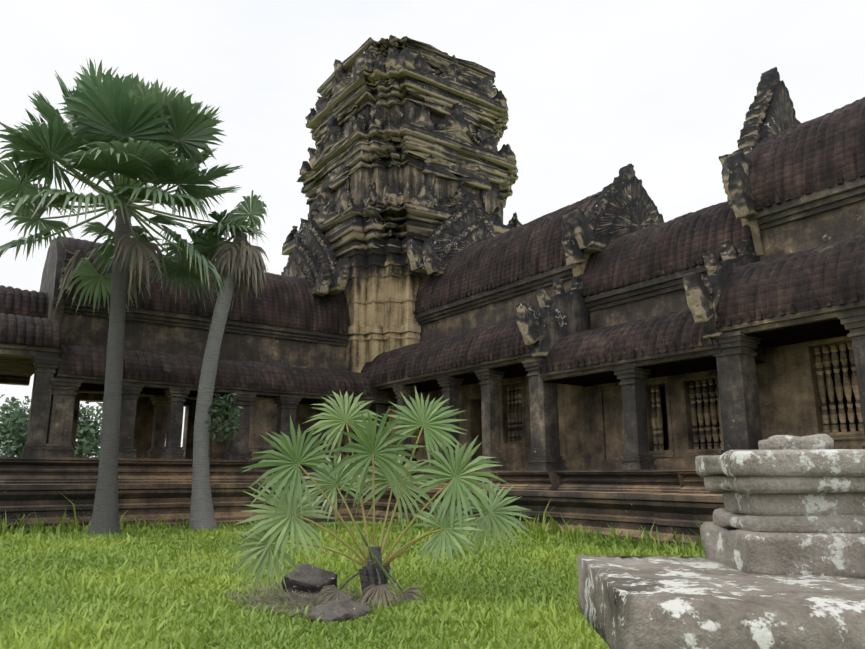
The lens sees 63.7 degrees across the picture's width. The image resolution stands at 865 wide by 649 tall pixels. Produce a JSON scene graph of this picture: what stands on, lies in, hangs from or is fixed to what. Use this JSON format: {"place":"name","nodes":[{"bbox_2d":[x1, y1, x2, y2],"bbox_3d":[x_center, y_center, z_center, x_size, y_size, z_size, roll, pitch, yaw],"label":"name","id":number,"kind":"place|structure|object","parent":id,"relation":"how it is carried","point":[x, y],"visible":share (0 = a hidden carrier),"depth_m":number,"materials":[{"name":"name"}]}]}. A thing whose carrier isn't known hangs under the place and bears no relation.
{"place":"outdoors","nodes":[
{"label":"outdoors","id":0,"kind":"place"},
{"bbox_2d":[204,393,243,441],"bbox_3d":[-6.994,3.101,23.265,1.448,1.659,1.294,-4,-13,19],"label":"tree","id":1,"kind":"object","parent":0,"point":[216,404],"visible":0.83,"depth_m":23.12,"materials":[{"name":"green plant"}]},
{"bbox_2d":[0,495,705,648],"bbox_3d":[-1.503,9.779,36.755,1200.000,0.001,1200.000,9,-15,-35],"label":"lawn","id":2,"kind":"structure","parent":0,"point":[330,523],"depth_m":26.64,"materials":[{"name":"green plant"}]},
{"bbox_2d":[0,403,9,443],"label":"tree","id":3,"kind":"object","parent":2,"relation":"on","point":[5,405],"visible":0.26,"depth_m":120.02,"materials":[{"name":"green plant"}]},
{"bbox_2d":[0,394,30,456],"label":"tree","id":4,"kind":"object","parent":2,"relation":"on","point":[1,407],"visible":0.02,"depth_m":152.39,"materials":[{"name":"green plant"}]},
{"bbox_2d":[0,396,102,457],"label":"tree","id":5,"kind":"object","parent":2,"relation":"on","point":[88,436],"visible":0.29,"depth_m":104.06,"materials":[{"name":"green plant"}]},
{"bbox_2d":[0,57,266,535],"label":"sugar palm","id":6,"kind":"object","parent":2,"relation":"on","point":[129,130],"depth_m":21.38,"materials":[{"name":"green plant"}]},
{"bbox_2d":[0,236,396,533],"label":"temple wing","id":7,"kind":"structure","parent":2,"relation":"on","point":[283,353],"depth_m":27.34,"materials":[{"name":"brown stone"}]},
{"bbox_2d":[187,190,269,530],"bbox_3d":[-7.162,1.168,23.702,2.734,11.592,2.629,9,-15,-35],"label":"sugar palm","id":8,"kind":"object","parent":2,"relation":"on","point":[202,511],"depth_m":23.53,"materials":[{"name":"grey plant"}]},
{"bbox_2d":[224,581,378,616],"bbox_3d":[-1.838,3.805,9.736,2.098,0.131,3.270,9,-15,-35],"label":"dirt patch","id":9,"kind":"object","parent":2,"relation":"on","point":[291,597],"depth_m":9.58,"materials":[{"name":"soil"}]},
{"bbox_2d":[282,563,337,595],"bbox_3d":[-1.831,3.915,10.428,0.790,0.612,0.592,-6,-14,26],"label":"lawn stone","id":10,"kind":"object","parent":2,"relation":"on","point":[307,577],"visible":0.62,"depth_m":10.31,"materials":[{"name":"grey stone"}]},
{"bbox_2d":[309,598,371,623],"bbox_3d":[-1.098,3.526,8.507,0.865,0.300,0.655,24,-27,-62],"label":"lawn stone","id":11,"kind":"object","parent":2,"relation":"on","point":[340,609],"visible":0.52,"depth_m":8.35,"materials":[{"name":"grey stone"}]},
{"bbox_2d":[222,387,533,607],"bbox_3d":[-0.716,2.606,9.835,4.378,3.667,1.892,1,-12,-3],"label":"young palm","id":12,"kind":"object","parent":2,"relation":"on","point":[373,573],"visible":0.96,"depth_m":9.81,"materials":[{"name":"green plant"}]},
{"bbox_2d":[360,97,864,548],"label":"temple wing","id":13,"kind":"structure","parent":2,"relation":"on","point":[633,403],"depth_m":20.44,"materials":[{"name":"brown stone"}]},
{"bbox_2d":[59,67,800,356],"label":"carved gable pediments","id":14,"kind":"structure","parent":13,"relation":"on","point":[624,205],"depth_m":24.44,"materials":[{"name":"stone"}]},
{"bbox_2d":[577,555,864,648],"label":"stone slab","id":15,"kind":"structure","parent":2,"relation":"on","point":[650,602],"depth_m":3.19,"materials":[{"name":"stone"}]},
{"bbox_2d":[695,434,864,578],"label":"stone pedestal","id":16,"kind":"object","parent":15,"relation":"on","point":[794,505],"depth_m":4.06,"materials":[{"name":"stone"}]},
{"bbox_2d":[336,237,424,460],"bbox_3d":[-1.495,2.446,38.357,10.413,11.278,10.428,9,-15,-35],"label":"tower base","id":17,"kind":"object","parent":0,"point":[380,290],"depth_m":33.46,"materials":[{"name":"beige stone"}]},
{"bbox_2d":[282,35,521,471],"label":"tower tiers","id":18,"kind":"object","parent":17,"relation":"on","point":[457,94],"visible":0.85,"depth_m":36.48,"materials":[{"name":"stone"}]},
{"bbox_2d":[309,58,502,222],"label":"tower tier walls","id":19,"kind":"structure","parent":18,"relation":"on","point":[405,181],"depth_m":35.74,"materials":[{"name":"stone"}]},
{"bbox_2d":[0,0,864,457],"label":"sky","id":20,"kind":"structure","parent":0,"point":[592,89],"materials":[{"name":"white"}]}
]}

